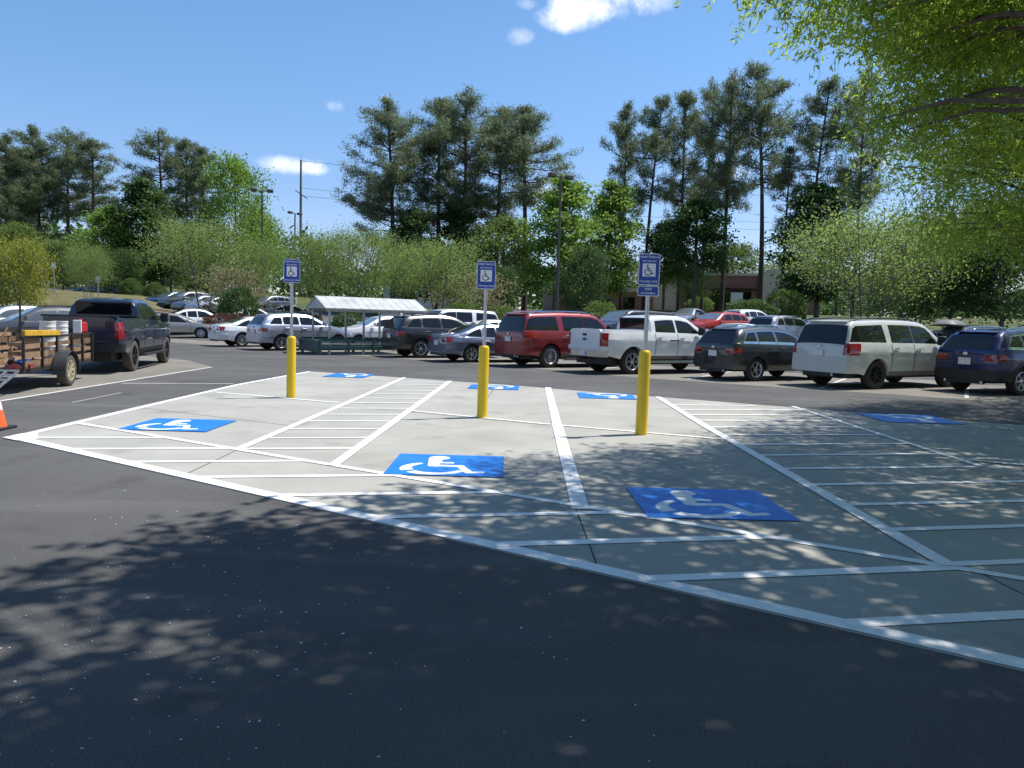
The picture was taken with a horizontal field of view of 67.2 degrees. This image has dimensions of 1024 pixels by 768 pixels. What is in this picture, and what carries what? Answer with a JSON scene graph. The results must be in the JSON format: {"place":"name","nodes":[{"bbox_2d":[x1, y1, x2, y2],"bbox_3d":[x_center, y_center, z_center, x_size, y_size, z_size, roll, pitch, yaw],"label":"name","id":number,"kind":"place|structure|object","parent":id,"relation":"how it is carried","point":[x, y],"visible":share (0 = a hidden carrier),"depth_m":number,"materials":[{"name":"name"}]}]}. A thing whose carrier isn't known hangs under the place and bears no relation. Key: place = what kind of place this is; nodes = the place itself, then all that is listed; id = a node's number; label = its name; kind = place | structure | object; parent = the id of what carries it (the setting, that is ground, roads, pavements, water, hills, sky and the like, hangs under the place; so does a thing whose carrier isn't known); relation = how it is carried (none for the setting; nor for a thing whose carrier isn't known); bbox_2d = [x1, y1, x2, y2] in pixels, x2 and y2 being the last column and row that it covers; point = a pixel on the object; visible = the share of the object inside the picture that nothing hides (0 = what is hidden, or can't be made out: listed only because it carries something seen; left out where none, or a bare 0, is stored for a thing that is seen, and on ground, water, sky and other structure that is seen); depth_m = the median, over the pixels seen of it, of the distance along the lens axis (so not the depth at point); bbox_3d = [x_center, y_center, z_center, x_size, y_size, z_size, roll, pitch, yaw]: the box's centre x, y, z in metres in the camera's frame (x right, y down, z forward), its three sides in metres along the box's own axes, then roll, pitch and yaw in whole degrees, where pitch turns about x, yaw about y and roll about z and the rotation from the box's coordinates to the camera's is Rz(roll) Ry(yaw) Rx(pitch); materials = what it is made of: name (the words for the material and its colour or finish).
{"place":"outdoors","nodes":[
{"label":"outdoors","id":0,"kind":"place"},
{"bbox_2d":[0,348,210,399],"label":"old pavement","id":1,"kind":"structure","parent":0,"point":[42,382],"depth_m":18.88,"materials":[{"name":"grey concrete"}]},
{"bbox_2d":[0,305,70,351],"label":"parked suv","id":2,"kind":"object","parent":1,"relation":"on","point":[31,318],"visible":0.23,"depth_m":28.11,"materials":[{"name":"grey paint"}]},
{"bbox_2d":[0,301,93,387],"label":"utility trailer","id":3,"kind":"object","parent":1,"relation":"on","point":[63,365],"visible":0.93,"depth_m":16.03,"materials":[{"name":"brown wood"}]},
{"bbox_2d":[39,298,170,370],"bbox_3d":[-11.345,-1.470,21.950,2.391,1.960,6.120,1,5,-12],"label":"pickup truck","id":4,"kind":"object","parent":1,"relation":"on","point":[127,332],"visible":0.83,"depth_m":20.87,"materials":[{"name":"blue paint"}]},
{"bbox_2d":[1,289,216,312],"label":"grass bank","id":5,"kind":"structure","parent":0,"point":[67,297],"depth_m":66.84,"materials":[{"name":"green plant"}]},
{"bbox_2d":[0,287,1023,767],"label":"ground","id":6,"kind":"structure","parent":0,"point":[688,681],"depth_m":3.93,"materials":[{"name":"grey asphalt"}]},
{"bbox_2d":[0,131,56,286],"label":"pine tree","id":7,"kind":"object","parent":6,"relation":"on","point":[7,192],"visible":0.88,"depth_m":101.55,"materials":[{"name":"green plant"}]},
{"bbox_2d":[0,219,59,274],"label":"broadleaf tree","id":8,"kind":"object","parent":6,"relation":"on","point":[13,228],"visible":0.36,"depth_m":95.84,"materials":[{"name":"green plant"}]},
{"bbox_2d":[0,227,64,306],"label":"ornamental tree","id":9,"kind":"object","parent":6,"relation":"on","point":[29,252],"visible":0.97,"depth_m":55.33,"materials":[{"name":"green plant"}]},
{"bbox_2d":[33,240,94,288],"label":"broadleaf tree","id":10,"kind":"object","parent":6,"relation":"on","point":[56,246],"visible":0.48,"depth_m":90.16,"materials":[{"name":"green plant"}]},
{"bbox_2d":[52,240,123,297],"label":"ornamental tree","id":11,"kind":"object","parent":6,"relation":"on","point":[77,253],"visible":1,"depth_m":61.21,"materials":[{"name":"green plant"}]},
{"bbox_2d":[58,203,147,276],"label":"broadleaf tree","id":12,"kind":"object","parent":6,"relation":"on","point":[100,220],"visible":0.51,"depth_m":86.27,"materials":[{"name":"green plant"}]},
{"bbox_2d":[85,247,154,292],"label":"broadleaf tree","id":13,"kind":"object","parent":6,"relation":"on","point":[123,254],"visible":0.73,"depth_m":82.55,"materials":[{"name":"green plant"}]},
{"bbox_2d":[89,175,186,286],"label":"broadleaf tree","id":14,"kind":"object","parent":6,"relation":"on","point":[144,202],"visible":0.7,"depth_m":87.20,"materials":[{"name":"green plant"}]},
{"bbox_2d":[115,217,219,291],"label":"broadleaf tree","id":15,"kind":"object","parent":6,"relation":"on","point":[183,282],"visible":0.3,"depth_m":89.78,"materials":[{"name":"green plant"}]},
{"bbox_2d":[157,313,208,337],"bbox_3d":[-19.856,-3.443,45.372,4.850,1.474,2.231,0,5,-18],"label":"parked sedan","id":16,"kind":"object","parent":6,"relation":"on","point":[179,324],"visible":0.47,"depth_m":44.78,"materials":[{"name":"silver paint"}]},
{"bbox_2d":[126,199,271,311],"bbox_3d":[-23.349,-8.989,57.053,10.392,9.203,10.042,0,5,-15],"label":"ornamental tree","id":17,"kind":"object","parent":6,"relation":"on","point":[204,238],"visible":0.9,"depth_m":56.67,"materials":[{"name":"green plant"}]},
{"bbox_2d":[192,253,277,312],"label":"flowering tree","id":18,"kind":"object","parent":6,"relation":"on","point":[237,276],"visible":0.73,"depth_m":53.94,"materials":[{"name":"green plant"}]},
{"bbox_2d":[217,284,260,318],"bbox_3d":[-17.629,-4.822,49.859,2.634,3.320,2.611,2,5,0],"label":"round bush","id":19,"kind":"object","parent":6,"relation":"on","point":[248,299],"visible":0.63,"depth_m":49.19,"materials":[{"name":"green plant"}]},
{"bbox_2d":[228,228,283,301],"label":"ornamental tree","id":20,"kind":"object","parent":6,"relation":"on","point":[268,250],"visible":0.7,"depth_m":63.24,"materials":[{"name":"green plant"}]},
{"bbox_2d":[262,218,363,319],"bbox_3d":[-14.706,-8.661,59.732,7.331,8.901,7.084,2,5,7],"label":"ornamental tree","id":21,"kind":"object","parent":6,"relation":"on","point":[311,243],"visible":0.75,"depth_m":58.79,"materials":[{"name":"green plant"}]},
{"bbox_2d":[308,220,410,317],"bbox_3d":[-11.363,-8.204,57.282,8.221,8.671,7.694,3,5,15],"label":"ornamental tree","id":22,"kind":"object","parent":6,"relation":"on","point":[354,242],"visible":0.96,"depth_m":56.60,"materials":[{"name":"green plant"}]},
{"bbox_2d":[377,240,430,299],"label":"ornamental tree","id":23,"kind":"object","parent":6,"relation":"on","point":[406,276],"visible":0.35,"depth_m":61.04,"materials":[{"name":"green plant"}]},
{"bbox_2d":[370,227,495,309],"bbox_3d":[-4.851,-7.261,53.189,8.558,7.844,8.857,3,5,13],"label":"ornamental tree","id":24,"kind":"object","parent":6,"relation":"on","point":[438,253],"visible":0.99,"depth_m":52.89,"materials":[{"name":"green plant"}]},
{"bbox_2d":[428,309,497,323],"bbox_3d":[-3.279,-2.918,39.970,5.350,1.970,2.411,-1,6,-32],"label":"parked van","id":25,"kind":"object","parent":6,"relation":"on","point":[467,316],"visible":0.16,"depth_m":39.56,"materials":[{"name":"white paint"}]},
{"bbox_2d":[415,258,522,313],"bbox_3d":[-3.027,-6.633,57.251,8.241,5.539,8.099,0,5,-23],"label":"flowering tree","id":26,"kind":"object","parent":6,"relation":"on","point":[481,292],"visible":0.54,"depth_m":56.94,"materials":[{"name":"green plant"}]},
{"bbox_2d":[474,260,523,319],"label":"broadleaf tree","id":27,"kind":"object","parent":6,"relation":"on","point":[504,271],"visible":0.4,"depth_m":64.59,"materials":[{"name":"green plant"}]},
{"bbox_2d":[7,372,1023,670],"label":"concrete pad","id":28,"kind":"object","parent":6,"relation":"on","point":[613,462],"visible":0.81,"depth_m":8.38,"materials":[{"name":"grey concrete"}]},
{"bbox_2d":[119,418,236,431],"bbox_3d":[-4.818,0.586,11.180,1.220,0.008,1.180,2,5,0],"label":"accessible symbol","id":29,"kind":"object","parent":28,"relation":"on","point":[174,424],"visible":1,"depth_m":11.12,"materials":[{"name":"blue paint"}]},
{"bbox_2d":[283,259,299,397],"bbox_3d":[-4.329,-1.082,15.118,0.310,2.711,0.180,1,5,-14],"label":"accessible sign post","id":30,"kind":"object","parent":28,"relation":"on","point":[291,271],"visible":1,"depth_m":15.07,"materials":[{"name":"yellow plastic"}]},
{"bbox_2d":[383,453,503,476],"bbox_3d":[-0.726,0.909,8.709,1.260,0.008,1.220,2,5,0],"label":"accessible symbol","id":31,"kind":"object","parent":28,"relation":"on","point":[447,465],"visible":1,"depth_m":8.63,"materials":[{"name":"blue paint"}]},
{"bbox_2d":[477,261,495,417],"bbox_3d":[-0.463,-0.735,12.886,0.310,2.611,0.180,2,5,-2],"label":"accessible sign post","id":32,"kind":"object","parent":28,"relation":"on","point":[486,274],"visible":1,"depth_m":12.84,"materials":[{"name":"yellow plastic"}]},
{"bbox_2d":[3,371,1023,668],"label":"border lines","id":33,"kind":"object","parent":28,"relation":"on","point":[837,621],"visible":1,"depth_m":5.30,"materials":[{"name":"white paint"}]},
{"bbox_2d":[38,384,1023,626],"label":"hatch lines","id":34,"kind":"object","parent":28,"relation":"on","point":[931,618],"visible":1,"depth_m":6.45,"materials":[{"name":"white paint"}]},
{"bbox_2d":[76,377,1023,579],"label":"stall lines","id":35,"kind":"object","parent":28,"relation":"on","point":[577,496],"visible":0.98,"depth_m":8.51,"materials":[{"name":"white paint"}]},
{"bbox_2d":[635,253,660,434],"bbox_3d":[1.980,-0.579,11.431,0.310,2.681,0.179,3,5,8],"label":"accessible sign post","id":36,"kind":"object","parent":28,"relation":"on","point":[649,271],"visible":1,"depth_m":11.37,"materials":[{"name":"yellow plastic"}]},
{"bbox_2d":[626,487,800,520],"bbox_3d":[1.820,1.107,7.205,1.320,0.008,1.180,2,5,-1],"label":"accessible symbol","id":37,"kind":"object","parent":28,"relation":"on","point":[704,503],"visible":1,"depth_m":7.12,"materials":[{"name":"blue paint"}]},
{"bbox_2d":[857,413,963,423],"bbox_3d":[7.485,0.645,14.538,1.420,0.008,1.300,2,5,1],"label":"accessible symbol","id":38,"kind":"object","parent":28,"relation":"on","point":[907,418],"visible":1,"depth_m":14.48,"materials":[{"name":"blue paint"}]},
{"bbox_2d":[13,286,1023,329],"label":"grass verge","id":39,"kind":"object","parent":6,"relation":"on","point":[302,302],"depth_m":79.97,"materials":[{"name":"green plant"}]},
{"bbox_2d":[1,122,77,286],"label":"pine tree","id":40,"kind":"object","parent":39,"relation":"on","point":[44,148],"visible":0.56,"depth_m":104.37,"materials":[{"name":"green plant"}]},
{"bbox_2d":[26,125,112,286],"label":"pine tree","id":41,"kind":"object","parent":39,"relation":"on","point":[64,199],"visible":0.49,"depth_m":106.40,"materials":[{"name":"green plant"}]},
{"bbox_2d":[51,136,130,279],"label":"pine tree","id":42,"kind":"object","parent":39,"relation":"on","point":[86,145],"visible":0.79,"depth_m":103.66,"materials":[{"name":"green plant"}]},
{"bbox_2d":[109,127,212,287],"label":"pine tree","id":43,"kind":"object","parent":39,"relation":"on","point":[167,171],"visible":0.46,"depth_m":104.59,"materials":[{"name":"green plant"}]},
{"bbox_2d":[160,137,207,290],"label":"pine tree","id":44,"kind":"object","parent":39,"relation":"on","point":[180,146],"visible":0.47,"depth_m":103.57,"materials":[{"name":"green plant"}]},
{"bbox_2d":[167,145,234,292],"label":"pine tree","id":45,"kind":"object","parent":39,"relation":"on","point":[201,151],"visible":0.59,"depth_m":101.58,"materials":[{"name":"green plant"}]},
{"bbox_2d":[180,146,288,269],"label":"broadleaf tree","id":46,"kind":"object","parent":39,"relation":"on","point":[238,172],"visible":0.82,"depth_m":98.55,"materials":[{"name":"green plant"}]},
{"bbox_2d":[230,205,293,280],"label":"broadleaf tree","id":47,"kind":"object","parent":39,"relation":"on","point":[281,251],"visible":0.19,"depth_m":110.08,"materials":[{"name":"green plant"}]},
{"bbox_2d":[330,93,445,298],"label":"pine tree","id":48,"kind":"object","parent":39,"relation":"on","point":[393,174],"visible":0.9,"depth_m":79.02,"materials":[{"name":"green plant"}]},
{"bbox_2d":[365,207,450,302],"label":"broadleaf tree","id":49,"kind":"object","parent":39,"relation":"on","point":[412,224],"visible":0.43,"depth_m":78.29,"materials":[{"name":"green plant"}]},
{"bbox_2d":[395,96,481,309],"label":"pine tree","id":50,"kind":"object","parent":39,"relation":"on","point":[434,194],"visible":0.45,"depth_m":83.32,"materials":[{"name":"green plant"}]},
{"bbox_2d":[430,197,490,300],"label":"broadleaf tree","id":51,"kind":"object","parent":39,"relation":"on","point":[454,226],"visible":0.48,"depth_m":82.07,"materials":[{"name":"green plant"}]},
{"bbox_2d":[411,83,519,301],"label":"pine tree","id":52,"kind":"object","parent":39,"relation":"on","point":[477,193],"visible":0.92,"depth_m":80.89,"materials":[{"name":"green plant"}]},
{"bbox_2d":[438,212,547,315],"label":"broadleaf tree","id":53,"kind":"object","parent":39,"relation":"on","point":[501,234],"visible":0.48,"depth_m":73.82,"materials":[{"name":"green plant"}]},
{"bbox_2d":[456,102,545,300],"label":"pine tree","id":54,"kind":"object","parent":39,"relation":"on","point":[505,205],"visible":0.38,"depth_m":85.03,"materials":[{"name":"green plant"}]},
{"bbox_2d":[0,215,1023,318],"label":"woodland","id":55,"kind":"object","parent":39,"relation":"on","point":[843,307],"visible":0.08,"depth_m":133.61,"materials":[{"name":"green plant"}]},
{"bbox_2d":[470,104,583,310],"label":"pine tree","id":56,"kind":"object","parent":39,"relation":"on","point":[520,150],"visible":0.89,"depth_m":79.96,"materials":[{"name":"green plant"}]},
{"bbox_2d":[496,172,612,310],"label":"broadleaf tree","id":57,"kind":"object","parent":39,"relation":"on","point":[573,192],"visible":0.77,"depth_m":69.69,"materials":[{"name":"green plant"}]},
{"bbox_2d":[540,286,652,311],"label":"brick house","id":58,"kind":"structure","parent":39,"relation":"on","point":[631,301],"depth_m":91.83,"materials":[{"name":"brown brick"}]},
{"bbox_2d":[565,176,652,316],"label":"broadleaf tree","id":59,"kind":"object","parent":39,"relation":"on","point":[610,204],"visible":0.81,"depth_m":75.31,"materials":[{"name":"green plant"}]},
{"bbox_2d":[599,98,645,309],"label":"pine tree","id":60,"kind":"object","parent":39,"relation":"on","point":[623,130],"visible":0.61,"depth_m":81.41,"materials":[{"name":"green plant"}]},
{"bbox_2d":[618,93,690,309],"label":"pine tree","id":61,"kind":"object","parent":39,"relation":"on","point":[654,147],"visible":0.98,"depth_m":78.03,"materials":[{"name":"green plant"}]},
{"bbox_2d":[637,219,692,311],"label":"broadleaf tree","id":62,"kind":"object","parent":39,"relation":"on","point":[656,242],"visible":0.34,"depth_m":78.41,"materials":[{"name":"green plant"}]},
{"bbox_2d":[655,87,711,311],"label":"pine tree","id":63,"kind":"object","parent":39,"relation":"on","point":[686,100],"visible":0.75,"depth_m":79.91,"materials":[{"name":"green plant"}]},
{"bbox_2d":[657,256,728,307],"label":"ornamental tree","id":64,"kind":"object","parent":39,"relation":"on","point":[675,280],"visible":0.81,"depth_m":73.81,"materials":[{"name":"green plant"}]},
{"bbox_2d":[652,195,744,307],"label":"broadleaf tree","id":65,"kind":"object","parent":39,"relation":"on","point":[695,211],"visible":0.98,"depth_m":72.01,"materials":[{"name":"green plant"}]},
{"bbox_2d":[670,76,738,310],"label":"pine tree","id":66,"kind":"object","parent":39,"relation":"on","point":[705,99],"visible":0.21,"depth_m":83.12,"materials":[{"name":"green plant"}]},
{"bbox_2d":[683,68,770,311],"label":"pine tree","id":67,"kind":"object","parent":39,"relation":"on","point":[721,174],"visible":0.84,"depth_m":75.99,"materials":[{"name":"green plant"}]},
{"bbox_2d":[651,268,821,314],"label":"brick shop","id":68,"kind":"structure","parent":39,"relation":"on","point":[743,286],"depth_m":94.17,"materials":[{"name":"brown brick"}]},
{"bbox_2d":[705,239,772,272],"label":"broadleaf tree","id":69,"kind":"object","parent":39,"relation":"on","point":[741,255],"visible":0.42,"depth_m":106.90,"materials":[{"name":"green plant"}]},
{"bbox_2d":[722,298,780,314],"bbox_3d":[19.227,-5.724,61.775,4.719,2.417,4.677,2,5,0],"label":"round bush","id":70,"kind":"object","parent":39,"relation":"on","point":[764,305],"visible":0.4,"depth_m":60.62,"materials":[{"name":"green plant"}]},
{"bbox_2d":[714,58,814,309],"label":"pine tree","id":71,"kind":"object","parent":39,"relation":"on","point":[762,89],"visible":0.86,"depth_m":73.57,"materials":[{"name":"green plant"}]},
{"bbox_2d":[761,144,805,303],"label":"pine tree","id":72,"kind":"object","parent":39,"relation":"on","point":[783,172],"visible":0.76,"depth_m":72.30,"materials":[{"name":"green plant"}]},
{"bbox_2d":[766,287,808,317],"bbox_3d":[23.215,-6.646,65.705,3.822,3.364,3.562,2,5,0],"label":"round bush","id":73,"kind":"object","parent":39,"relation":"on","point":[772,298],"visible":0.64,"depth_m":64.73,"materials":[{"name":"green plant"}]},
{"bbox_2d":[752,182,872,317],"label":"broadleaf tree","id":74,"kind":"object","parent":39,"relation":"on","point":[822,196],"visible":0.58,"depth_m":68.11,"materials":[{"name":"green plant"}]},
{"bbox_2d":[773,73,853,318],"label":"pine tree","id":75,"kind":"object","parent":39,"relation":"on","point":[814,133],"visible":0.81,"depth_m":71.55,"materials":[{"name":"green plant"}]},
{"bbox_2d":[823,67,907,318],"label":"pine tree","id":76,"kind":"object","parent":39,"relation":"on","point":[860,181],"visible":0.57,"depth_m":69.83,"materials":[{"name":"green plant"}]},
{"bbox_2d":[548,172,573,310],"bbox_3d":[3.279,-9.214,54.410,2.050,11.021,0.512,-2,6,-34],"label":"lamp post","id":77,"kind":"object","parent":6,"relation":"on","point":[566,177],"visible":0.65,"depth_m":54.25,"materials":[{"name":"brown metal"}]},
{"bbox_2d":[539,241,615,312],"bbox_3d":[5.655,-8.347,63.225,6.337,7.229,5.879,-1,6,-31],"label":"broadleaf tree","id":78,"kind":"object","parent":6,"relation":"on","point":[591,258],"visible":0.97,"depth_m":62.75,"materials":[{"name":"green plant"}]},
{"bbox_2d":[598,310,674,328],"bbox_3d":[5.937,-2.763,38.958,5.350,1.970,2.411,-1,6,-32],"label":"parked suv","id":79,"kind":"object","parent":6,"relation":"on","point":[611,318],"visible":0.18,"depth_m":38.27,"materials":[{"name":"silver paint"}]},
{"bbox_2d":[689,312,749,329],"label":"parked suv","id":80,"kind":"object","parent":6,"relation":"on","point":[709,320],"visible":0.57,"depth_m":45.19,"materials":[{"name":"red paint"}]},
{"bbox_2d":[747,315,805,336],"bbox_3d":[14.206,-2.713,39.869,4.600,1.670,2.271,-2,6,-34],"label":"parked suv","id":81,"kind":"object","parent":6,"relation":"on","point":[793,325],"visible":0.29,"depth_m":38.68,"materials":[{"name":"silver metal"}]},
{"bbox_2d":[672,0,1023,172],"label":"willow oak","id":82,"kind":"object","parent":6,"relation":"on","point":[897,40],"visible":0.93,"depth_m":9.72,"materials":[{"name":"green plant"}]},
{"bbox_2d":[743,180,1002,318],"bbox_3d":[18.736,-5.667,39.524,11.762,8.332,12.569,2,5,3],"label":"ornamental tree","id":83,"kind":"object","parent":6,"relation":"on","point":[858,226],"visible":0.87,"depth_m":39.09,"materials":[{"name":"green plant"}]},
{"bbox_2d":[805,205,1020,323],"bbox_3d":[22.579,-6.020,44.043,10.155,7.911,10.510,2,5,7],"label":"ornamental tree","id":84,"kind":"object","parent":6,"relation":"on","point":[922,291],"visible":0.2,"depth_m":42.56,"materials":[{"name":"green plant"}]},
{"bbox_2d":[838,0,1023,313],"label":"willow oak","id":85,"kind":"object","parent":6,"relation":"on","point":[989,163],"visible":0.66,"depth_m":12.24,"materials":[{"name":"green plant"}]},
{"bbox_2d":[854,225,1023,327],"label":"broadleaf tree","id":86,"kind":"object","parent":6,"relation":"on","point":[931,311],"visible":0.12,"depth_m":44.45,"materials":[{"name":"green plant"}]},
{"bbox_2d":[902,190,1023,327],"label":"broadleaf tree","id":87,"kind":"object","parent":6,"relation":"on","point":[1001,303],"visible":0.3,"depth_m":41.50,"materials":[{"name":"green plant"}]},
{"bbox_2d":[0,0,1023,318],"label":"sky","id":88,"kind":"structure","parent":0,"point":[281,84],"materials":[{"name":"blue"}]},
{"bbox_2d":[170,339,1023,403],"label":"stall pavement","id":89,"kind":"structure","parent":0,"point":[924,388],"depth_m":24.37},
{"bbox_2d":[208,316,298,346],"bbox_3d":[-12.231,-2.597,37.883,4.850,1.474,2.231,-2,6,-38],"label":"parked sedan","id":90,"kind":"object","parent":89,"relation":"on","point":[231,332],"visible":0.38,"depth_m":36.33,"materials":[{"name":"white paint"}]},
{"bbox_2d":[246,313,352,350],"bbox_3d":[-9.649,-2.409,35.347,4.600,1.670,2.271,-2,6,-40],"label":"parked suv","id":91,"kind":"object","parent":89,"relation":"on","point":[268,331],"visible":0.73,"depth_m":34.05,"materials":[{"name":"silver metal"}]},
{"bbox_2d":[299,295,427,354],"bbox_3d":[-6.451,-2.534,33.378,4.910,2.428,2.605,-2,6,-33],"label":"cart shelter","id":92,"kind":"object","parent":89,"relation":"on","point":[329,304],"visible":0.85,"depth_m":32.45,"materials":[{"name":"metal"}]},
{"bbox_2d":[336,316,391,343],"bbox_3d":[-6.595,-2.543,37.947,4.600,1.670,2.271,-2,6,-34],"label":"parked suv","id":93,"kind":"object","parent":89,"relation":"on","point":[371,327],"visible":0.21,"depth_m":36.86,"materials":[{"name":"white paint"}]},
{"bbox_2d":[381,313,468,357],"bbox_3d":[-2.861,-2.060,32.470,4.968,1.837,2.362,-1,6,-30],"label":"parked suv","id":94,"kind":"object","parent":89,"relation":"on","point":[404,335],"visible":0.52,"depth_m":31.07,"materials":[{"name":"black paint"}]},
{"bbox_2d":[427,323,537,362],"bbox_3d":[-0.769,-1.627,30.191,4.850,1.474,2.231,-1,6,-30],"label":"parked sedan","id":95,"kind":"object","parent":89,"relation":"on","point":[465,341],"visible":0.56,"depth_m":28.88,"materials":[{"name":"metal"}]},
{"bbox_2d":[494,311,618,367],"bbox_3d":[2.079,-1.681,28.547,5.350,2.017,2.411,-2,6,-33],"label":"parked suv","id":96,"kind":"object","parent":89,"relation":"on","point":[525,337],"visible":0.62,"depth_m":27.06,"materials":[{"name":"red paint"}]},
{"bbox_2d":[568,315,706,373],"bbox_3d":[4.809,-1.392,26.372,6.120,1.960,2.391,-1,6,-31],"label":"pickup truck","id":97,"kind":"object","parent":89,"relation":"on","point":[672,340],"visible":0.74,"depth_m":25.23,"materials":[{"name":"white paint"}]},
{"bbox_2d":[693,324,811,380],"bbox_3d":[8.115,-1.026,24.576,4.600,1.717,2.271,-1,6,-29],"label":"parked suv","id":98,"kind":"object","parent":89,"relation":"on","point":[753,352],"visible":0.71,"depth_m":23.39,"materials":[{"name":"paint"}]},
{"bbox_2d":[792,317,950,388],"bbox_3d":[11.050,-0.957,22.947,5.671,2.017,2.411,-1,6,-29],"label":"parked suv","id":99,"kind":"object","parent":89,"relation":"on","point":[873,353],"visible":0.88,"depth_m":21.64,"materials":[{"name":"paint"}]},
{"bbox_2d":[934,326,1023,395],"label":"parked suv","id":100,"kind":"object","parent":89,"relation":"on","point":[965,358],"visible":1,"depth_m":20.70,"materials":[{"name":"blue paint"}]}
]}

